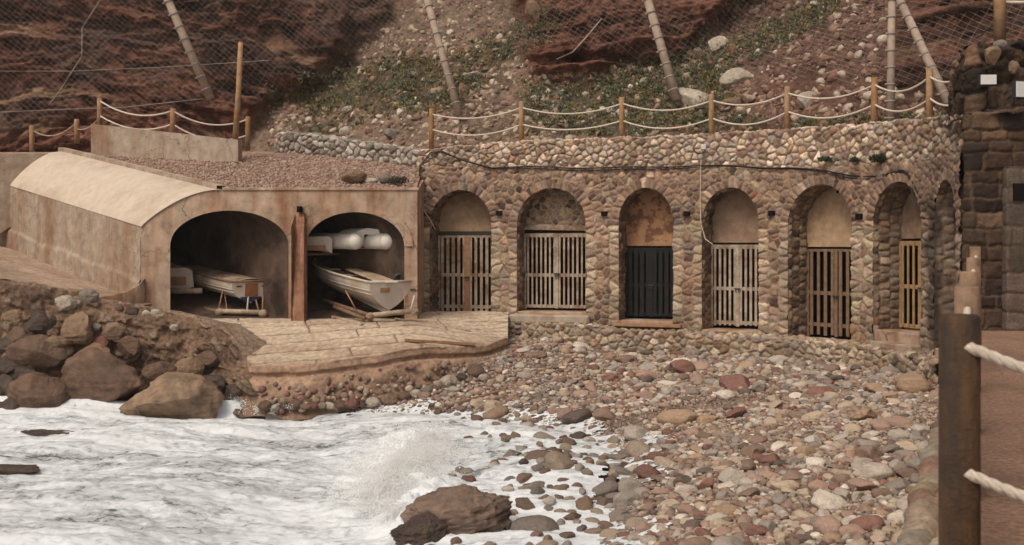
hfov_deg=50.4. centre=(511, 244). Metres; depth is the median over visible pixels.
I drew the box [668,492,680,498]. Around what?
beach stone
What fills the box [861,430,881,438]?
beach stone
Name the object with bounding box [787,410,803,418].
beach stone
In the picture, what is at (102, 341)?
boulder
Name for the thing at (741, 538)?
beach stone
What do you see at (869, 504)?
beach stone
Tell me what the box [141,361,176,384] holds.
boulder
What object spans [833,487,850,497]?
beach stone
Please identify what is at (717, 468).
beach stone
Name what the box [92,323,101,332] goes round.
boulder
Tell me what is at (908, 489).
beach stone
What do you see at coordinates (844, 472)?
beach stone
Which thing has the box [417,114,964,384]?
stone arcade
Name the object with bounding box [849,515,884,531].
beach stone
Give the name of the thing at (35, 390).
boulder
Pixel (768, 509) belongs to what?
beach stone
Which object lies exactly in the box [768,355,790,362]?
beach stone
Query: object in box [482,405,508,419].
beach stone
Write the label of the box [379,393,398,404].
boulder
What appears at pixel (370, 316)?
boat cradle
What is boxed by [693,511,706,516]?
beach stone
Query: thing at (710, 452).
beach stone
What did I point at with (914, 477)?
beach stone
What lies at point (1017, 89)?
floodlight
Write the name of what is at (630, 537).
beach stone
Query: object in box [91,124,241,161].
block wall
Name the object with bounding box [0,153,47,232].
parapet wall
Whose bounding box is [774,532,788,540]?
beach stone
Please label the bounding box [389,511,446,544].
sea rock
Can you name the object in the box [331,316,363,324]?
plank
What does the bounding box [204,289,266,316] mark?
boat cradle
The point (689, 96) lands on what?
boulder
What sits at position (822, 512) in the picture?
beach stone
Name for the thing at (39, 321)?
boulder
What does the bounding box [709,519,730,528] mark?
beach stone
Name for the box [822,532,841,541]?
beach stone
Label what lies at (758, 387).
beach stone
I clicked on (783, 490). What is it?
beach stone
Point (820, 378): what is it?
beach stone
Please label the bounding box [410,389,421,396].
boulder
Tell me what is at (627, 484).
beach stone
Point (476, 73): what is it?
boulder
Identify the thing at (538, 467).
beach stone
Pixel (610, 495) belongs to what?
beach stone
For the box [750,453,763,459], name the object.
beach stone
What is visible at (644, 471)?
beach stone
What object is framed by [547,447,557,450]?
beach stone
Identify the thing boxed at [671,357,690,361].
beach stone
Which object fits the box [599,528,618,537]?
beach stone
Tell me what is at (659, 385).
beach stone
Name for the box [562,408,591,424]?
beach stone
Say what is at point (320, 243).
stored boat
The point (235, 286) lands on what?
rowing boat
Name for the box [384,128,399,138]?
boulder
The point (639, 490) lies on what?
beach stone
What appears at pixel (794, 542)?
beach stone
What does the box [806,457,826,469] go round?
beach stone
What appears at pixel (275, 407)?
boulder
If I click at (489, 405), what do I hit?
beach stone
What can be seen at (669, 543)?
beach stone
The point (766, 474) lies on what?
beach stone
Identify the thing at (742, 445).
beach stone
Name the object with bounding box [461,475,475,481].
beach stone
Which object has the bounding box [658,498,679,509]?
beach stone
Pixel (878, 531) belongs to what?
beach stone
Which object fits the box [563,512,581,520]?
beach stone
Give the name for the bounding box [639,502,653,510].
beach stone
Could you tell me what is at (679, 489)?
beach stone
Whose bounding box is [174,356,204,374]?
boulder
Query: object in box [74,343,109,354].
boulder
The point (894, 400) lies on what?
beach stone
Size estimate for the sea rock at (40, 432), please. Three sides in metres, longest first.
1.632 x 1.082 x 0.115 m
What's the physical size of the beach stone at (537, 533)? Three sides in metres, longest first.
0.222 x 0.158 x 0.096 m
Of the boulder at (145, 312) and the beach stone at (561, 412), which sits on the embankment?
the boulder at (145, 312)
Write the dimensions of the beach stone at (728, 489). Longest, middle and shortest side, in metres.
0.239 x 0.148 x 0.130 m
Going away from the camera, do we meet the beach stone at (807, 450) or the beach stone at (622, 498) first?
the beach stone at (622, 498)
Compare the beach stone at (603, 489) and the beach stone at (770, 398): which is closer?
the beach stone at (603, 489)
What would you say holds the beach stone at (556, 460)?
in the sea water
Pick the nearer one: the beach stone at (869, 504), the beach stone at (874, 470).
the beach stone at (869, 504)
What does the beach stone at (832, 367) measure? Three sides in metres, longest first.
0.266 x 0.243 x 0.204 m
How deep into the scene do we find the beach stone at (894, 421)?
16.74 m
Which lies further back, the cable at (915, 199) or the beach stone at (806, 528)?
the cable at (915, 199)
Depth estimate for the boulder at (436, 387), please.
24.19 m
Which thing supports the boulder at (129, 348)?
on the embankment
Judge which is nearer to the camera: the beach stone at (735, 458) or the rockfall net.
the beach stone at (735, 458)
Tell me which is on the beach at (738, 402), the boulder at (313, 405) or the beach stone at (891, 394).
the beach stone at (891, 394)
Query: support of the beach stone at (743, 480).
on the beach at (738, 402)
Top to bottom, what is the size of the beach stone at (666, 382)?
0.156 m
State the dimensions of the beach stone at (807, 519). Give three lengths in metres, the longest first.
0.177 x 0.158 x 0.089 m
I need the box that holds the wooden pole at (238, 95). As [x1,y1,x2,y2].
[232,42,242,139]
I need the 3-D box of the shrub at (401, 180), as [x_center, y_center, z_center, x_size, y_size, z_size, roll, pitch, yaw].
[-2.844,-1.623,27.189,0.563,0.269,0.314,0,0,0]
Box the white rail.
[1006,1,1023,3]
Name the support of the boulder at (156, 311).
on the embankment
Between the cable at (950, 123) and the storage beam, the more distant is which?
the storage beam
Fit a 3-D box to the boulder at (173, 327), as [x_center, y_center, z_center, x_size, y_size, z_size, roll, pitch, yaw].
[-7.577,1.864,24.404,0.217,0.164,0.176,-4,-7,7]
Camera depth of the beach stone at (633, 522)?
13.30 m
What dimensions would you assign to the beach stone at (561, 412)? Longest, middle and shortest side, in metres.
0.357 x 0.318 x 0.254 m
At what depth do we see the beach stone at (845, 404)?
18.72 m
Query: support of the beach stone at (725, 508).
on the beach at (738, 402)
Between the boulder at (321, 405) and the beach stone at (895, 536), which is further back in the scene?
the boulder at (321, 405)
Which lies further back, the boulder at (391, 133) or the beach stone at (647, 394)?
the boulder at (391, 133)
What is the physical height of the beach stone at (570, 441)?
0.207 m
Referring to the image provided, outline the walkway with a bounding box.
[981,330,1023,544]
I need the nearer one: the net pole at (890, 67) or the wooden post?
the wooden post
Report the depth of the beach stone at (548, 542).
12.73 m
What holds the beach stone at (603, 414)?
on the beach at (738, 402)
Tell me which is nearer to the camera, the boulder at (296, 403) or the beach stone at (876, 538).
the beach stone at (876, 538)
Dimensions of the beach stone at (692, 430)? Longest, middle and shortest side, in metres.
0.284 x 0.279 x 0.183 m
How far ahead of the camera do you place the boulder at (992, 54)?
19.26 m
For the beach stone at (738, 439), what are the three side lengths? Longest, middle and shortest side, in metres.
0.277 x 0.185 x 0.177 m
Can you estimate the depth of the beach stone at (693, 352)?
26.01 m
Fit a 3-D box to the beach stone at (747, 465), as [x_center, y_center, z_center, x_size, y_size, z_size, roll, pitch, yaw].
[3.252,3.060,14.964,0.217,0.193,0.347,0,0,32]
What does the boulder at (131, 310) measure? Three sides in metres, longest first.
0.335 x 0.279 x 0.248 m
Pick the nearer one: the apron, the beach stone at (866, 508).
the beach stone at (866, 508)
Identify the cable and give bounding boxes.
[0,60,268,71]
[0,98,203,112]
[48,0,99,104]
[419,151,926,208]
[556,19,601,59]
[700,150,712,244]
[907,171,935,231]
[941,116,962,126]
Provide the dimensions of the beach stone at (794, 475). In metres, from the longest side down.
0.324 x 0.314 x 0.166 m
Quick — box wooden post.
[994,0,1005,40]
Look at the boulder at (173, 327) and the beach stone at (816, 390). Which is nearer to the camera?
the beach stone at (816, 390)
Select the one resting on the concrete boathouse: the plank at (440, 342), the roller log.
the roller log
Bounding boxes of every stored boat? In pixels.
[170,263,193,287]
[307,234,331,253]
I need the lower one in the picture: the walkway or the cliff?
the walkway
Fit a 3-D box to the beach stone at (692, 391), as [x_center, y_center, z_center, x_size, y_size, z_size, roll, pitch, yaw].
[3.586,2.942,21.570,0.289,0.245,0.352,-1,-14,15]
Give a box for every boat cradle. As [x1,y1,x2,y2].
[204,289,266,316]
[322,290,418,320]
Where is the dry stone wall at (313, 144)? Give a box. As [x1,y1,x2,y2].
[274,131,422,166]
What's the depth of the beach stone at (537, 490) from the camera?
15.03 m
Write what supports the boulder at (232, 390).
on the slipway
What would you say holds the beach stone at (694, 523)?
on the beach at (738, 402)
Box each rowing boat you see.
[185,264,263,302]
[312,257,415,311]
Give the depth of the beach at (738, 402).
20.78 m
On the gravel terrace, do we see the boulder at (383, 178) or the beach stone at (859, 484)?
the boulder at (383, 178)
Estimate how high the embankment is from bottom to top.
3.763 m
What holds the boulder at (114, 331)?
on the embankment
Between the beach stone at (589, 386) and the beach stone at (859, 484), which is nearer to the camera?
the beach stone at (859, 484)
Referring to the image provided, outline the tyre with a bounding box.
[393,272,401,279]
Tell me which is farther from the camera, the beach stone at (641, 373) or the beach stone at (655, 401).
the beach stone at (641, 373)
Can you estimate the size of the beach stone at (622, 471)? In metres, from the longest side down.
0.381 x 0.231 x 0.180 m
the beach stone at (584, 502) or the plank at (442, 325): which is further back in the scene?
the plank at (442, 325)
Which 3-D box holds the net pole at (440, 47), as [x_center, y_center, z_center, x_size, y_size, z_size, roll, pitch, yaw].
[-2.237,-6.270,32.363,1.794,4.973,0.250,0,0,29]
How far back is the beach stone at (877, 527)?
11.12 m
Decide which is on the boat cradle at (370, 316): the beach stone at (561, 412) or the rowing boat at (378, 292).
the rowing boat at (378, 292)
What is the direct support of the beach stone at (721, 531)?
on the beach at (738, 402)
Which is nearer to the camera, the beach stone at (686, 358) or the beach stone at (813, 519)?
the beach stone at (813, 519)
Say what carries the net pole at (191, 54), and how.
on the cliff
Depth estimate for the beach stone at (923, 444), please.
14.87 m
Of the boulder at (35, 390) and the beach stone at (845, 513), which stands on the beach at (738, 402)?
the beach stone at (845, 513)
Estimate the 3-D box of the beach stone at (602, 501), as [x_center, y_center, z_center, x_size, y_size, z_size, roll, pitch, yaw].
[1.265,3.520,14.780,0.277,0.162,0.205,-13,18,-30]
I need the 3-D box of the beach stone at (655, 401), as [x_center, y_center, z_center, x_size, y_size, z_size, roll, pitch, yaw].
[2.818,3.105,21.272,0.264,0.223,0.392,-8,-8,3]
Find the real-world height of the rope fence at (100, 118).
1.747 m
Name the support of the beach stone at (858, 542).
on the beach at (738, 402)
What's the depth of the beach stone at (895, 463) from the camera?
13.85 m
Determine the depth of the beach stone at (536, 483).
15.36 m
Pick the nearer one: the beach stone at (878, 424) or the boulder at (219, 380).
the beach stone at (878, 424)
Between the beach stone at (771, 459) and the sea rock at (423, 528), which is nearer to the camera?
the sea rock at (423, 528)
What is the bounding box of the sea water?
[0,396,686,544]
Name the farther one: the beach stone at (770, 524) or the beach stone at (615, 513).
the beach stone at (615, 513)
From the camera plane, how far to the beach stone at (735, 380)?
21.67 m
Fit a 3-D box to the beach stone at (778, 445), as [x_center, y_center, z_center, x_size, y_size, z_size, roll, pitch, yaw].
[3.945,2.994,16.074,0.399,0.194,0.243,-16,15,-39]
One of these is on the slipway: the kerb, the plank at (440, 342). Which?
the plank at (440, 342)
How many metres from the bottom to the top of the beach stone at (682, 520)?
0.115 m
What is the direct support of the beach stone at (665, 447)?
on the beach at (738, 402)
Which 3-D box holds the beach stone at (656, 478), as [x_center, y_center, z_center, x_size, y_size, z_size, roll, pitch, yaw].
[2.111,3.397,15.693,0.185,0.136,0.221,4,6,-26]
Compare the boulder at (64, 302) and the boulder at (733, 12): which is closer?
the boulder at (64, 302)
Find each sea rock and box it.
[0,464,38,474]
[21,428,88,435]
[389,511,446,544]
[400,484,512,534]
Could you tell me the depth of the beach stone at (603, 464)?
16.98 m
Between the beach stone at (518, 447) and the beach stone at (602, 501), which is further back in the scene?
the beach stone at (518, 447)
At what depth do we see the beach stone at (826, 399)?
19.37 m
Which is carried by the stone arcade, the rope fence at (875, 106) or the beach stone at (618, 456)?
the rope fence at (875, 106)
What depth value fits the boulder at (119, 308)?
24.43 m
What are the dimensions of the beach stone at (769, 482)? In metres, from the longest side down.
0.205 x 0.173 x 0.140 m
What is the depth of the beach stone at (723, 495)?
13.64 m
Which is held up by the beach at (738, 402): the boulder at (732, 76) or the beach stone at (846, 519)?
the beach stone at (846, 519)
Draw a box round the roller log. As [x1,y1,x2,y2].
[170,288,202,293]
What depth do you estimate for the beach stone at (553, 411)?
21.87 m
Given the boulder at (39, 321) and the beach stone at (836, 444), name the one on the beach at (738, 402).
the beach stone at (836, 444)
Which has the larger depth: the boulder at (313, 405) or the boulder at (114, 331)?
the boulder at (114, 331)
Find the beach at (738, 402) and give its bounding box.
[300,337,932,544]
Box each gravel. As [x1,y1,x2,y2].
[104,154,418,187]
[338,347,937,544]
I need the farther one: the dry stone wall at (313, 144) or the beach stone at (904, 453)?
the dry stone wall at (313, 144)
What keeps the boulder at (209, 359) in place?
on the embankment
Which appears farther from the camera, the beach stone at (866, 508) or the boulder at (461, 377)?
the boulder at (461, 377)
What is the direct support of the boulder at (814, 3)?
on the cliff
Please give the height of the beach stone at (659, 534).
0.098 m
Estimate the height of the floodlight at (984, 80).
0.200 m
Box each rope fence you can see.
[29,98,249,151]
[429,69,948,149]
[938,247,1023,544]
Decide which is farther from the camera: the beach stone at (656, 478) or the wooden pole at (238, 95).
the wooden pole at (238, 95)
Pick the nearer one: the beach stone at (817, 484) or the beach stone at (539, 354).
the beach stone at (817, 484)
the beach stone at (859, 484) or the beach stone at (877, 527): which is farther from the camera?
the beach stone at (859, 484)
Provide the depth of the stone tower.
18.98 m
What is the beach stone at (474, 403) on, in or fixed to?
on the beach at (738, 402)
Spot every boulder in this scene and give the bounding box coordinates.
[0,309,21,325]
[0,336,13,353]
[0,356,19,374]
[0,373,15,395]
[0,398,18,409]
[5,334,74,369]
[6,372,70,407]
[7,326,34,341]
[14,366,34,378]
[23,307,56,334]
[46,335,72,346]
[55,295,75,310]
[57,287,67,294]
[60,311,93,345]
[60,347,141,402]
[67,288,80,296]
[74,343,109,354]
[79,288,98,303]
[91,336,109,347]
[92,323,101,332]
[102,322,126,342]
[114,305,123,311]
[117,335,142,361]
[119,371,224,418]
[125,307,138,314]
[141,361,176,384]
[142,310,150,315]
[150,309,160,314]
[169,324,178,330]
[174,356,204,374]
[195,351,219,367]
[203,375,224,391]
[225,384,242,399]
[258,400,271,411]
[271,404,279,410]
[279,403,287,408]
[288,399,302,410]
[300,403,309,409]
[309,402,317,409]
[318,402,325,408]
[326,402,334,409]
[335,399,345,408]
[339,126,351,136]
[340,169,366,183]
[342,106,351,113]
[344,398,358,408]
[359,401,366,407]
[364,178,377,183]
[366,397,379,407]
[379,172,394,183]
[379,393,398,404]
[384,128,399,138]
[398,391,411,400]
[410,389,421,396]
[421,386,432,392]
[432,385,440,390]
[439,375,457,387]
[456,373,467,380]
[458,83,467,96]
[460,70,480,77]
[467,363,483,377]
[525,0,540,19]
[614,109,630,117]
[676,87,708,110]
[708,36,729,54]
[719,68,753,87]
[721,96,741,108]
[730,8,741,15]
[766,34,777,41]
[797,91,816,108]
[809,1,819,6]
[984,46,1001,64]
[993,39,1006,50]
[1008,60,1019,74]
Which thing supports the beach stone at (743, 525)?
on the beach at (738, 402)
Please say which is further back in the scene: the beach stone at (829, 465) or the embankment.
the embankment
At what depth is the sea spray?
16.17 m
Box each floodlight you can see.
[978,74,996,86]
[1010,80,1023,98]
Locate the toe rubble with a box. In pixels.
[255,359,468,413]
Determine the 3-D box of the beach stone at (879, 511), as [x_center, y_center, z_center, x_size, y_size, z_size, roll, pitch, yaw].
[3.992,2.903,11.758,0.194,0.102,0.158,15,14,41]
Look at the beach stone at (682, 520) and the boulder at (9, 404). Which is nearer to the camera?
the beach stone at (682, 520)
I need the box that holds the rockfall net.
[0,0,1023,127]
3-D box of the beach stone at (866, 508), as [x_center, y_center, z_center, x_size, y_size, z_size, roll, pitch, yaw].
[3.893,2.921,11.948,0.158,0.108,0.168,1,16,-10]
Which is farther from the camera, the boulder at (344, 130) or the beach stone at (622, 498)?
the boulder at (344, 130)
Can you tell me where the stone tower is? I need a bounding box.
[947,38,1023,330]
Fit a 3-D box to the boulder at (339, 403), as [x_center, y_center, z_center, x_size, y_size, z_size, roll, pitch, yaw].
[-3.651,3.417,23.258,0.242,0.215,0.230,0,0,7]
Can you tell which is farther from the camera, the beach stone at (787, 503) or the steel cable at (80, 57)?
the steel cable at (80, 57)
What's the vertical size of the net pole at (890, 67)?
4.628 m
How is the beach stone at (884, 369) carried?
on the beach at (738, 402)
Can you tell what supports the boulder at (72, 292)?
on the apron
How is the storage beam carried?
attached to the concrete boathouse
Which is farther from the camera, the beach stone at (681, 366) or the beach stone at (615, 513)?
the beach stone at (681, 366)
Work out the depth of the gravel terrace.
30.69 m
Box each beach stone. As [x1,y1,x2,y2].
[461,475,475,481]
[469,399,484,407]
[470,415,483,420]
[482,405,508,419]
[484,400,502,411]
[503,449,521,456]
[508,515,558,531]
[515,445,526,449]
[515,497,534,509]
[516,346,531,352]
[516,473,532,483]
[524,450,550,459]
[528,481,544,487]
[530,486,544,494]
[530,530,543,536]
[531,463,544,471]
[532,351,546,358]
[533,431,555,439]
[536,540,558,544]
[544,451,574,469]
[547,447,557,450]
[548,408,558,413]
[557,407,570,418]
[559,531,575,538]
[561,437,576,445]
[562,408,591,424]
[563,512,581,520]
[569,431,587,438]
[572,347,586,354]
[573,342,590,349]
[575,495,592,509]
[585,382,597,391]
[585,517,599,522]
[592,480,617,496]
[593,408,615,420]
[596,462,609,470]
[596,497,612,505]
[597,524,608,529]
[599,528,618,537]
[601,373,617,381]
[605,492,617,497]
[608,541,623,544]
[609,453,629,459]
[609,509,629,518]
[613,466,633,476]
[613,491,642,506]
[615,355,633,362]
[615,514,634,522]
[616,531,629,536]
[617,477,643,491]
[624,426,647,440]
[624,440,650,456]
[625,517,647,527]
[626,533,640,540]
[634,487,650,494]
[634,522,651,531]
[635,369,657,378]
[635,390,653,398]
[636,464,660,478]
[638,363,656,369]
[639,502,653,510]
[639,535,657,543]
[647,452,666,459]
[648,509,657,515]
[649,398,661,406]
[650,475,664,482]
[652,488,670,495]
[654,456,674,467]
[655,383,665,388]
[655,514,670,519]
[655,531,671,537]
[656,409,698,424]
[658,380,676,385]
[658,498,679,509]
[659,541,676,544]
[660,444,677,450]
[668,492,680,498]
[669,359,695,372]
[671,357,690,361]
[671,529,683,538]
[673,475,691,486]
[674,485,694,493]
[676,504,696,513]
[680,517,689,523]
[680,519,700,531]
[683,532,695,537]
[684,349,701,355]
[684,427,698,434]
[685,387,699,394]
[689,445,701,451]
[690,374,705,382]
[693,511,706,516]
[694,361,710,369]
[694,527,712,535]
[696,415,719,423]
[696,467,713,473]
[697,478,716,488]
[704,449,717,456]
[705,512,726,520]
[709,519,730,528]
[712,500,727,506]
[712,527,731,536]
[713,465,728,470]
[714,502,739,514]
[715,389,734,400]
[715,490,729,499]
[717,481,737,488]
[718,467,745,482]
[719,373,750,388]
[719,487,731,491]
[725,407,747,417]
[726,456,744,462]
[731,436,742,442]
[731,534,745,542]
[736,513,752,524]
[738,477,756,485]
[738,487,759,497]
[739,361,755,368]
[739,442,748,448]
[739,522,753,529]
[740,444,765,456]
[740,459,755,471]
[745,525,772,535]
[748,435,767,443]
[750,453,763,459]
[751,382,765,391]
[753,519,761,524]
[754,426,768,432]
[755,506,773,513]
[757,453,780,464]
[758,509,767,517]
[758,519,777,530]
[761,471,773,477]
[763,416,777,423]
[766,395,779,401]
[766,479,777,487]
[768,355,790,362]
[769,400,782,408]
[770,441,788,450]
[770,480,799,489]
[772,492,787,503]
[774,468,788,473]
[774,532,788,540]
[779,509,789,517]
[780,486,796,493]
[781,470,803,480]
[781,499,792,507]
[786,456,800,464]
[786,539,800,544]
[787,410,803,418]
[792,534,812,542]
[793,445,815,455]
[794,510,814,518]
[797,488,809,496]
[800,517,812,522]
[801,410,828,420]
[801,524,813,531]
[804,434,820,443]
[806,386,834,395]
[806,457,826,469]
[808,479,828,489]
[810,515,819,523]
[811,488,846,509]
[812,433,825,437]
[813,375,830,382]
[813,515,842,534]
[817,509,830,516]
[819,397,836,402]
[822,473,832,480]
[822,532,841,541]
[825,364,839,371]
[827,463,836,468]
[830,473,850,484]
[831,440,845,448]
[833,432,849,439]
[833,453,845,459]
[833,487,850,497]
[837,401,854,409]
[837,470,853,475]
[838,523,865,535]
[840,510,856,517]
[841,381,853,389]
[841,516,853,523]
[843,450,854,457]
[844,423,861,431]
[845,478,877,490]
[847,540,867,544]
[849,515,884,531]
[851,397,865,403]
[851,461,863,467]
[851,491,864,499]
[852,462,893,479]
[853,408,875,420]
[853,457,872,463]
[854,445,883,458]
[857,439,879,446]
[859,504,872,512]
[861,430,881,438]
[861,502,873,506]
[863,382,885,392]
[870,419,891,430]
[870,534,889,542]
[871,488,892,497]
[872,525,883,531]
[873,508,889,514]
[873,529,886,535]
[878,366,900,372]
[880,416,912,426]
[881,392,898,396]
[881,444,899,452]
[883,478,909,490]
[887,398,900,403]
[887,429,912,438]
[887,509,904,522]
[889,459,905,468]
[891,529,902,543]
[893,449,915,457]
[894,374,934,392]
[895,468,917,477]
[895,498,907,509]
[896,371,921,377]
[899,444,921,451]
[905,486,913,493]
[906,457,919,470]
[910,424,929,433]
[910,473,918,482]
[911,430,922,436]
[914,440,927,448]
[928,389,937,398]
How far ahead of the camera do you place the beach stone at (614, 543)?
12.51 m
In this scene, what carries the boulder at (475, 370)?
on the beach at (738, 402)
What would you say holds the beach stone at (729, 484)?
on the beach at (738, 402)
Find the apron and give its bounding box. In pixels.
[0,245,150,304]
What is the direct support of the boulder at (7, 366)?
on the embankment
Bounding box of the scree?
[267,0,964,147]
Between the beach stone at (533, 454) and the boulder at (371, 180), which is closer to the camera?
the beach stone at (533, 454)
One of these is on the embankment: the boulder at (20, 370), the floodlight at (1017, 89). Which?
the boulder at (20, 370)
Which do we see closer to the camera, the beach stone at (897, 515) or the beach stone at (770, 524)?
the beach stone at (897, 515)
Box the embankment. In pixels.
[0,278,267,418]
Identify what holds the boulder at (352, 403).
on the toe rubble
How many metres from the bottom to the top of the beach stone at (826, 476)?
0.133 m
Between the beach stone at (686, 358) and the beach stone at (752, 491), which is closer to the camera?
the beach stone at (752, 491)
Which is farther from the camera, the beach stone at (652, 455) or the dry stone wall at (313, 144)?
the dry stone wall at (313, 144)
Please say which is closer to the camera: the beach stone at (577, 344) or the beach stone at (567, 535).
the beach stone at (567, 535)
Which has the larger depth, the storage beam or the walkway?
the storage beam
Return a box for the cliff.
[0,0,1023,248]
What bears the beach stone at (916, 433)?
on the beach at (738, 402)
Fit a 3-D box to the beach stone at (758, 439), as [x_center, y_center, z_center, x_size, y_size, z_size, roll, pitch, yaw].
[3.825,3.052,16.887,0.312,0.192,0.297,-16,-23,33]
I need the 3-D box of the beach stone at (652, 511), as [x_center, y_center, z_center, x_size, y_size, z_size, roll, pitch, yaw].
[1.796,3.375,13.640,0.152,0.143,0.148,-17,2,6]
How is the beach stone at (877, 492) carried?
on the beach at (738, 402)
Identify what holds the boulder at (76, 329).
on the embankment
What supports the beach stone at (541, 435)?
in the sea water
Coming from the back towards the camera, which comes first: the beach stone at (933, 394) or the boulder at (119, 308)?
the boulder at (119, 308)
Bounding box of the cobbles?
[346,334,937,544]
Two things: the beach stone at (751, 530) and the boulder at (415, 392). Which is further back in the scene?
the boulder at (415, 392)
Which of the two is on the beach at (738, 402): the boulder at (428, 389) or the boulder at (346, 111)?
the boulder at (428, 389)
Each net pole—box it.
[163,0,214,99]
[424,0,462,115]
[641,0,680,101]
[884,0,895,121]
[896,0,948,104]
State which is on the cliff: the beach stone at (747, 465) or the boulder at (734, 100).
the boulder at (734, 100)
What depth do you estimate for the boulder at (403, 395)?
23.69 m
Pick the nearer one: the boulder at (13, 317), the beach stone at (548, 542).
the beach stone at (548, 542)
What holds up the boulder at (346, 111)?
on the cliff
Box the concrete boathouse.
[0,147,423,320]
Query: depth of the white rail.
20.17 m
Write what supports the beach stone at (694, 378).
on the beach at (738, 402)
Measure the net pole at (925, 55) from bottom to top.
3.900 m
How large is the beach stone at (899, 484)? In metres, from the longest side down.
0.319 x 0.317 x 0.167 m
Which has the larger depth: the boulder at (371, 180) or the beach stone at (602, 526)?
the boulder at (371, 180)
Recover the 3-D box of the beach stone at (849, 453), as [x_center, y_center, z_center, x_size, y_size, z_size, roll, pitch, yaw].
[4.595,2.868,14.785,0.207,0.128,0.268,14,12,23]
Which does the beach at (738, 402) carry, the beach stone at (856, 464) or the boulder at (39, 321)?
the beach stone at (856, 464)
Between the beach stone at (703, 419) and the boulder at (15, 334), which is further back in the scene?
the boulder at (15, 334)
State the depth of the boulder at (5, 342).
23.41 m
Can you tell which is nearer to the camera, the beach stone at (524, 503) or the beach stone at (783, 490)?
the beach stone at (783, 490)
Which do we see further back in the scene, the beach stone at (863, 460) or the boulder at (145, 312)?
the boulder at (145, 312)
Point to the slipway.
(291, 353)
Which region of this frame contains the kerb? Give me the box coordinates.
[99,278,144,302]
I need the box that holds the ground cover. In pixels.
[265,0,946,137]
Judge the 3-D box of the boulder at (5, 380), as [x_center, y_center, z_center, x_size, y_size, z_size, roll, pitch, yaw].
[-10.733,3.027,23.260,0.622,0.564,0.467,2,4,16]
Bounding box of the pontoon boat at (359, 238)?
[310,228,391,249]
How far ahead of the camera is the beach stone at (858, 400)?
19.05 m
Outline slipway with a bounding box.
[211,311,507,419]
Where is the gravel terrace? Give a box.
[0,151,419,187]
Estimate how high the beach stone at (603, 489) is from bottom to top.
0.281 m
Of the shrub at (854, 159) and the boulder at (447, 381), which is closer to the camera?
the shrub at (854, 159)
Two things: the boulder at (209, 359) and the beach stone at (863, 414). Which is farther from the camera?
the boulder at (209, 359)
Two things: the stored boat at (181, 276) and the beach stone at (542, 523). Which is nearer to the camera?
the beach stone at (542, 523)
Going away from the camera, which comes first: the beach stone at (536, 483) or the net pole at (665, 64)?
the beach stone at (536, 483)
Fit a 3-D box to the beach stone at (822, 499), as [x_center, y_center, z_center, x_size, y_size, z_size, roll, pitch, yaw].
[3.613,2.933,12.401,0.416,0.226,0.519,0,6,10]
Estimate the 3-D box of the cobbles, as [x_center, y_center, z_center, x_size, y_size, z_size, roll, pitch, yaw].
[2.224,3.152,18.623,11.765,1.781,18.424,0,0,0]
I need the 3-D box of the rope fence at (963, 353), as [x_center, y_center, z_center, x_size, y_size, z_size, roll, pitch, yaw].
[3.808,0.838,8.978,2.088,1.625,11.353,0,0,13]
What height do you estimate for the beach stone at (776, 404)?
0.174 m
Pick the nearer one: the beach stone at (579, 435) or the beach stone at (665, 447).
the beach stone at (665, 447)
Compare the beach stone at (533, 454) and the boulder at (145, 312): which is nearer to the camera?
the beach stone at (533, 454)
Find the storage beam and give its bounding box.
[307,252,339,255]
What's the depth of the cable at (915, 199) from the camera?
22.22 m
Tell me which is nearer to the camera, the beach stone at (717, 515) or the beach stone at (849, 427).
the beach stone at (717, 515)
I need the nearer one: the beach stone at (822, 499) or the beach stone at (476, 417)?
the beach stone at (822, 499)
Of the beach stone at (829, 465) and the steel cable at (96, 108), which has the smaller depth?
the beach stone at (829, 465)
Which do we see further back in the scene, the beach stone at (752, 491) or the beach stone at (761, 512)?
the beach stone at (752, 491)
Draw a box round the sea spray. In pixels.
[47,394,502,528]
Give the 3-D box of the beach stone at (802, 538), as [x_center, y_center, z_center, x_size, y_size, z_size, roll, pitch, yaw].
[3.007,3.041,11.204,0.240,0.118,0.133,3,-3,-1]
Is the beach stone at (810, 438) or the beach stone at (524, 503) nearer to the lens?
the beach stone at (524, 503)
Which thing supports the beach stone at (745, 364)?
on the beach at (738, 402)
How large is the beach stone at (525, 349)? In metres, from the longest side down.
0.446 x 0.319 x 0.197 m
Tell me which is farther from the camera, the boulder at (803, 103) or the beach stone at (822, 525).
the boulder at (803, 103)
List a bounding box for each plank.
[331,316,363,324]
[395,318,470,331]
[405,339,475,345]
[447,388,505,406]
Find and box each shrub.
[388,175,409,184]
[817,156,832,161]
[848,156,860,162]
[868,153,886,162]
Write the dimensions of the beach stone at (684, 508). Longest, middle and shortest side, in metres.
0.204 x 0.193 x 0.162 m
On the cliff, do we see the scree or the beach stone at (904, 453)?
the scree
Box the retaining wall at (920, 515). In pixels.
[894,411,937,544]
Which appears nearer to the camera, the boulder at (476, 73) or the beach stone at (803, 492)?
the beach stone at (803, 492)
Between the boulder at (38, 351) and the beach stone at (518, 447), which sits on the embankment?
the boulder at (38, 351)
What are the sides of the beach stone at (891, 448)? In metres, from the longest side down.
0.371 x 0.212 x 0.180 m
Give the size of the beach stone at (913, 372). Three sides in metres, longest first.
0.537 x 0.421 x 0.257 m
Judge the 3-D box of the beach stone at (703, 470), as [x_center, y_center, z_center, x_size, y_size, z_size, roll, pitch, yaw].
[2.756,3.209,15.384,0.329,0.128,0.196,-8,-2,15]

